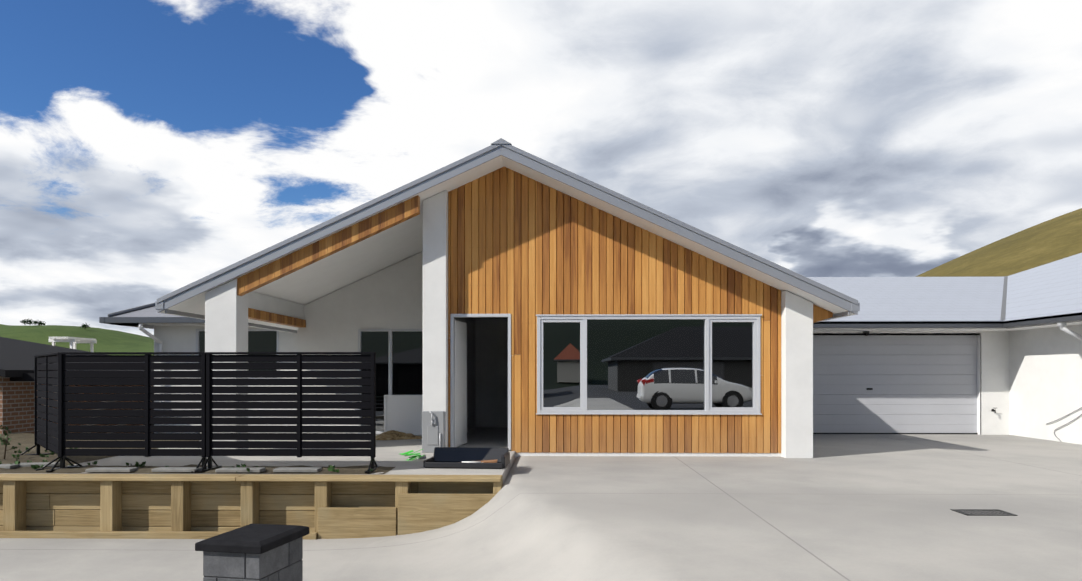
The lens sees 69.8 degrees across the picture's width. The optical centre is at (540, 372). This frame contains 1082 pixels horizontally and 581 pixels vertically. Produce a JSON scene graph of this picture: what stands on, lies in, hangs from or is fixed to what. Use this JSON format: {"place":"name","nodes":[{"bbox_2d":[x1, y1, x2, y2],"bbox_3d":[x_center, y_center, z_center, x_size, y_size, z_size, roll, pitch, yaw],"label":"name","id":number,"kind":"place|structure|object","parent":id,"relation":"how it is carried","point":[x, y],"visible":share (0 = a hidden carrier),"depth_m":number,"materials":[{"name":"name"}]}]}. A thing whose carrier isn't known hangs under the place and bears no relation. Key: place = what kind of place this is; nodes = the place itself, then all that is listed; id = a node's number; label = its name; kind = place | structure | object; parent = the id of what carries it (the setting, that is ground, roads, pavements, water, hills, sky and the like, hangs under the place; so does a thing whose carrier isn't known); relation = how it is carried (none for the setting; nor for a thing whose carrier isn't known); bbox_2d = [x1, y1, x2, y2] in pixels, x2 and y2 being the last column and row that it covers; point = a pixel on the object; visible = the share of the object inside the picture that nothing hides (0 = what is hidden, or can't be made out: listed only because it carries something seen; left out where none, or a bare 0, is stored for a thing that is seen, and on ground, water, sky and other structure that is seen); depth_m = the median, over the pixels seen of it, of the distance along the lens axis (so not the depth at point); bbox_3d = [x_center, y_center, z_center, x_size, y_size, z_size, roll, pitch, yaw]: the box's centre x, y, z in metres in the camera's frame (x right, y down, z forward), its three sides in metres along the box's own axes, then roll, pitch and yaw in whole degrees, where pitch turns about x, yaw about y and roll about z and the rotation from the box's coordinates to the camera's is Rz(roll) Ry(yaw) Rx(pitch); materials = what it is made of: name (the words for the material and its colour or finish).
{"place":"outdoors","nodes":[
{"label":"outdoors","id":0,"kind":"place"},
{"bbox_2d":[10,373,153,432],"bbox_3d":[-9.996,1.334,18.263,1.120,2.660,5.600,0,0,1],"label":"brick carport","id":1,"kind":"object","parent":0,"point":[28,377],"visible":0.02,"depth_m":15.47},
{"bbox_2d":[154,326,297,424],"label":"house wall","id":2,"kind":"structure","parent":0,"point":[177,338],"depth_m":17.70,"materials":[{"name":"white paint"}]},
{"bbox_2d":[113,306,183,316],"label":"wing roof","id":3,"kind":"structure","parent":2,"relation":"on","point":[150,312],"depth_m":17.25,"materials":[{"name":"grey metal"}]},
{"bbox_2d":[139,323,162,424],"bbox_3d":[-8.729,0.209,17.343,0.080,2.610,0.686,0,0,15],"label":"downpipe","id":4,"kind":"object","parent":2,"relation":"attached to","point":[150,335],"visible":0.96,"depth_m":17.44,"materials":[{"name":"white paint"}]},
{"bbox_2d":[99,303,204,323],"bbox_3d":[-6.206,-2.015,20.459,6.830,1.837,7.060,0,0,1],"label":"roof gutter","id":5,"kind":"object","parent":2,"relation":"attached to","point":[110,318],"visible":0.33,"depth_m":16.98,"materials":[{"name":"grey metal"}]},
{"bbox_2d":[108,323,204,328],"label":"soffit","id":6,"kind":"structure","parent":2,"relation":"attached to","point":[149,325],"depth_m":17.22,"materials":[{"name":"white paint"}]},
{"bbox_2d":[0,435,515,483],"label":"patio slab","id":7,"kind":"structure","parent":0,"point":[388,452],"depth_m":10.79,"materials":[{"name":"concrete"}]},
{"bbox_2d":[0,433,394,473],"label":"planting strip soil","id":8,"kind":"structure","parent":7,"relation":"on","point":[24,440],"depth_m":10.07,"materials":[{"name":"brown soil"}]},
{"bbox_2d":[0,424,20,458],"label":"sapling","id":9,"kind":"object","parent":8,"relation":"on","point":[6,440],"visible":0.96,"depth_m":11.02,"materials":[{"name":"green plant"}]},
{"bbox_2d":[0,447,77,462],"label":"weeds","id":10,"kind":"object","parent":8,"relation":"on","point":[41,455],"visible":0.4,"depth_m":11.12,"materials":[{"name":"green plant"}]},
{"bbox_2d":[16,444,83,470],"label":"fence post braces","id":11,"kind":"object","parent":8,"relation":"on","point":[38,452],"visible":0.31,"depth_m":9.96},
{"bbox_2d":[34,352,57,453],"bbox_3d":[-6.766,0.399,10.656,0.090,1.320,2.194,0,0,-40],"label":"fence panel","id":12,"kind":"object","parent":11,"relation":"on","point":[46,439],"visible":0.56,"depth_m":10.63,"materials":[{"name":"black metal"}]},
{"bbox_2d":[46,456,215,472],"bbox_3d":[-5.151,1.110,9.786,1.865,0.223,0.560,0,0,1],"label":"fence panel feet","id":13,"kind":"object","parent":8,"relation":"on","point":[64,458],"visible":0.44,"depth_m":9.75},
{"bbox_2d":[58,352,205,456],"bbox_3d":[-5.151,0.399,9.786,1.875,1.320,0.090,0,0,1],"label":"fence panel","id":14,"kind":"object","parent":13,"relation":"on","point":[147,432],"visible":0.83,"depth_m":9.76,"materials":[{"name":"black metal"}]},
{"bbox_2d":[0,462,321,472],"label":"loose pavers","id":15,"kind":"object","parent":8,"relation":"on","point":[193,469],"visible":0.88,"depth_m":9.56,"materials":[{"name":"grey concrete"}]},
{"bbox_2d":[0,460,371,472],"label":"weed strip","id":16,"kind":"object","parent":8,"relation":"on","point":[330,468],"visible":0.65,"depth_m":9.91,"materials":[{"name":"green plant"}]},
{"bbox_2d":[197,456,379,472],"bbox_3d":[-3.143,1.110,9.746,2.120,0.223,0.560,0,0,1],"label":"fence panel right feet","id":17,"kind":"object","parent":8,"relation":"on","point":[372,464],"visible":0.73,"depth_m":9.71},
{"bbox_2d":[206,352,375,457],"bbox_3d":[-3.143,0.399,9.746,2.130,1.320,0.090,0,0,1],"label":"fence panel","id":18,"kind":"object","parent":17,"relation":"on","point":[299,386],"visible":1,"depth_m":9.72,"materials":[{"name":"black metal"}]},
{"bbox_2d":[376,430,421,439],"bbox_3d":[-2.699,1.151,14.492,1.039,0.155,0.750,0,0,1],"label":"dirt mound","id":19,"kind":"object","parent":7,"relation":"on","point":[392,435],"visible":0.94,"depth_m":14.38,"materials":[{"name":"brown soil"}]},
{"bbox_2d":[384,395,422,434],"bbox_3d":[-2.704,0.829,15.278,0.780,0.790,0.040,0,0,1],"label":"leaning panel","id":20,"kind":"object","parent":7,"relation":"on","point":[402,413],"visible":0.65,"depth_m":15.27,"materials":[{"name":"white paint"}]},
{"bbox_2d":[400,449,423,460],"bbox_3d":[-1.825,1.161,10.938,0.360,0.192,0.219,0,0,-9],"label":"plant","id":21,"kind":"object","parent":7,"relation":"on","point":[408,453],"visible":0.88,"depth_m":10.93,"materials":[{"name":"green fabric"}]},
{"bbox_2d":[422,411,444,452],"bbox_3d":[-1.673,0.914,12.027,0.340,0.640,0.100,0,0,1],"label":"pillar base","id":22,"kind":"object","parent":7,"relation":"on","point":[430,437],"visible":0.9,"depth_m":11.99,"materials":[{"name":"grey"}]},
{"bbox_2d":[429,411,440,446],"bbox_3d":[-1.637,0.884,11.962,0.183,0.599,0.056,0,0,1],"label":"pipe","id":23,"kind":"object","parent":22,"relation":"attached to","point":[433,421],"visible":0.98,"depth_m":11.96,"materials":[{"name":"grey"}]},
{"bbox_2d":[423,447,509,468],"bbox_3d":[-0.968,1.123,10.255,1.062,0.218,0.601,0,0,5],"label":"builders tray","id":24,"kind":"object","parent":7,"relation":"on","point":[448,457],"visible":1,"depth_m":10.45,"materials":[{"name":"black"}]},
{"bbox_2d":[462,461,482,462],"bbox_3d":[-0.874,1.179,10.116,0.321,0.050,0.052,0,0,1],"label":"blade","id":25,"kind":"object","parent":24,"relation":"in","point":[472,461],"visible":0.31,"depth_m":10.11,"materials":[{"name":"silver metal"}]},
{"bbox_2d":[481,459,497,462],"bbox_3d":[-0.852,1.184,10.242,0.556,0.056,0.216,0,0,1],"label":"handle","id":26,"kind":"object","parent":24,"relation":"on","point":[489,461],"visible":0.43,"depth_m":10.18,"materials":[{"name":"brown wood"}]},
{"bbox_2d":[199,331,422,430],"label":"window glass","id":27,"kind":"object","parent":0,"point":[407,363],"depth_m":15.47,"materials":[{"name":"glass"}]},
{"bbox_2d":[248,251,422,425],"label":"house wall","id":28,"kind":"structure","parent":0,"point":[390,297],"depth_m":15.43,"materials":[{"name":"white paint"}]},
{"bbox_2d":[458,427,510,450],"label":"house floor","id":29,"kind":"structure","parent":0,"point":[487,437],"depth_m":14.56,"materials":[{"name":"grey"}]},
{"bbox_2d":[159,155,855,332],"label":"roof soffit","id":30,"kind":"structure","parent":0,"point":[358,261],"depth_m":12.93,"materials":[{"name":"white paint"}]},
{"bbox_2d":[155,301,859,310],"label":"roof gutters","id":31,"kind":"object","parent":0,"point":[854,307],"visible":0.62,"depth_m":11.50,"materials":[{"name":"metal"}]},
{"bbox_2d":[205,190,812,457],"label":"house columns","id":32,"kind":"structure","parent":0,"point":[226,317],"depth_m":11.97,"materials":[{"name":"white paint"}]},
{"bbox_2d":[0,208,1081,351],"bbox_3d":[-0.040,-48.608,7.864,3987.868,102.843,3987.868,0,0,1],"label":"terrain","id":33,"kind":"structure","parent":0,"point":[1051,240],"depth_m":328.32,"materials":[{"name":"green plant"}]},
{"bbox_2d":[25,319,32,326],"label":"ridge tree","id":34,"kind":"object","parent":33,"relation":"on","point":[27,321],"visible":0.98,"depth_m":592.38,"materials":[{"name":"green plant"}]},
{"bbox_2d":[49,337,96,351],"bbox_3d":[-22.406,0.763,37.113,1.251,4.902,2.200,0,0,1],"label":"pergola","id":35,"kind":"object","parent":33,"relation":"on","point":[73,341],"visible":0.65,"depth_m":36.41,"materials":[{"name":"white paint"}]},
{"bbox_2d":[0,376,152,433],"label":"neighbour brick walls","id":36,"kind":"structure","parent":33,"relation":"on","point":[16,406],"depth_m":15.82,"materials":[{"name":"brown brick"}]},
{"bbox_2d":[0,337,153,376],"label":"neighbouring house roof","id":37,"kind":"structure","parent":36,"relation":"on","point":[16,358],"depth_m":19.14,"materials":[{"name":"metal"}]},
{"bbox_2d":[80,323,88,329],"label":"ridge tree","id":38,"kind":"object","parent":33,"relation":"on","point":[85,326],"visible":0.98,"depth_m":608.93,"materials":[{"name":"green plant"}]},
{"bbox_2d":[0,434,1081,580],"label":"concrete driveway","id":39,"kind":"structure","parent":33,"relation":"on","point":[857,507],"depth_m":7.62,"materials":[{"name":"grey concrete"}]},
{"bbox_2d":[0,474,502,539],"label":"retaining wall","id":40,"kind":"structure","parent":39,"relation":"on","point":[169,506],"depth_m":9.33,"materials":[{"name":"brown wood"}]},
{"bbox_2d":[203,537,302,580],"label":"letterbox pillar blocks","id":41,"kind":"structure","parent":39,"relation":"on","point":[230,565],"depth_m":5.63,"materials":[{"name":"grey concrete"}]},
{"bbox_2d":[195,524,308,553],"bbox_3d":[-2.179,1.251,5.906,0.530,0.075,0.710,0,0,11],"label":"pillar cap","id":42,"kind":"object","parent":41,"relation":"on","point":[256,538],"visible":1,"depth_m":5.71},
{"bbox_2d":[204,553,301,580],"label":"mortar joints","id":43,"kind":"object","parent":41,"relation":"attached to","point":[251,579],"depth_m":5.62,"materials":[{"name":"grey concrete"}]},
{"bbox_2d":[813,325,1081,444],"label":"house garage walls","id":44,"kind":"structure","parent":39,"relation":"on","point":[1031,383],"depth_m":15.73,"materials":[{"name":"white paint"}]},
{"bbox_2d":[157,138,857,332],"bbox_3d":[-0.427,-2.186,17.723,10.509,2.647,12.300,0,0,1],"label":"fascia board","id":45,"kind":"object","parent":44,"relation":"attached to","point":[500,147],"depth_m":11.61,"materials":[{"name":"grey metal"}]},
{"bbox_2d":[237,195,832,327],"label":"house cedar beams","id":46,"kind":"structure","parent":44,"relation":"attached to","point":[328,246],"depth_m":11.76,"materials":[{"name":"brown wood"}]},
{"bbox_2d":[448,167,780,452],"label":"timber cladding","id":47,"kind":"structure","parent":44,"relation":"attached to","point":[523,251],"depth_m":12.23,"materials":[{"name":"brown wood"}]},
{"bbox_2d":[813,335,976,432],"bbox_3d":[7.040,0.249,16.645,4.590,2.130,0.040,0,0,1],"label":"garage door","id":48,"kind":"structure","parent":44,"relation":"in","point":[922,383],"depth_m":16.61,"materials":[{"name":"white paint"}]},
{"bbox_2d":[813,388,977,433],"bbox_3d":[7.040,0.824,16.635,4.590,1.000,0.060,0,0,1],"label":"garage door seal","id":49,"kind":"object","parent":48,"relation":"attached to","point":[893,433],"visible":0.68,"depth_m":16.60,"materials":[{"name":"black rubber"}]},
{"bbox_2d":[813,333,980,434],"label":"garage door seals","id":50,"kind":"object","parent":44,"relation":"attached to","point":[978,385],"visible":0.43,"depth_m":16.52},
{"bbox_2d":[807,277,1003,323],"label":"garage roof","id":51,"kind":"structure","parent":44,"relation":"on","point":[884,300],"depth_m":18.25,"materials":[{"name":"grey metal"}]},
{"bbox_2d":[813,276,1081,327],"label":"roof gutter","id":52,"kind":"object","parent":44,"relation":"attached to","point":[1035,321],"visible":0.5,"depth_m":15.54,"materials":[{"name":"grey metal"}]},
{"bbox_2d":[1003,253,1081,322],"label":"roof wing","id":53,"kind":"structure","parent":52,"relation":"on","point":[1054,288],"depth_m":16.75,"materials":[{"name":"grey metal"}]},
{"bbox_2d":[813,320,1081,330],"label":"garage roof soffit","id":54,"kind":"structure","parent":44,"relation":"attached to","point":[959,329],"depth_m":15.81,"materials":[{"name":"white paint"}]},
{"bbox_2d":[1047,407,1081,441],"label":"garden hose","id":55,"kind":"object","parent":44,"relation":"attached to","point":[1065,424],"visible":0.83,"depth_m":14.64,"materials":[{"name":"grey plastic"}]},
{"bbox_2d":[1057,322,1081,340],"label":"downpipe","id":56,"kind":"object","parent":44,"relation":"attached to","point":[1061,325],"visible":1,"depth_m":13.79,"materials":[{"name":"grey"}]},
{"bbox_2d":[950,509,1017,515],"bbox_3d":[4.156,1.341,7.280,0.460,0.066,0.300,0,0,1],"label":"drain grate","id":57,"kind":"object","parent":39,"relation":"on","point":[984,511],"visible":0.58,"depth_m":7.27,"materials":[{"name":"grey metal"}]},
{"bbox_2d":[0,0,1081,336],"label":"sky","id":58,"kind":"structure","parent":0,"point":[149,149],"materials":[{"name":"white"}]},
{"bbox_2d":[455,318,780,457],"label":"house walls","id":59,"kind":"structure","parent":0,"point":[487,372],"depth_m":17.38,"materials":[{"name":"black"}]},
{"bbox_2d":[455,320,466,446],"bbox_3d":[-1.341,0.174,12.861,0.045,2.050,0.840,0,0,7],"label":"front door leaf","id":60,"kind":"object","parent":59,"relation":"attached to","point":[460,383],"visible":0.71,"depth_m":12.78,"materials":[{"name":"white paint"}]},
{"bbox_2d":[196,314,761,449],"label":"window frames","id":61,"kind":"structure","parent":59,"relation":"attached to","point":[755,319],"depth_m":12.21,"materials":[{"name":"metal"}]},
{"bbox_2d":[543,319,752,409],"bbox_3d":[1.692,-0.129,12.260,3.410,1.445,0.001,0,0,1],"label":"glass window","id":62,"kind":"structure","parent":61,"relation":"in","point":[645,364],"depth_m":12.26,"materials":[{"name":"clear glass"}]}
]}

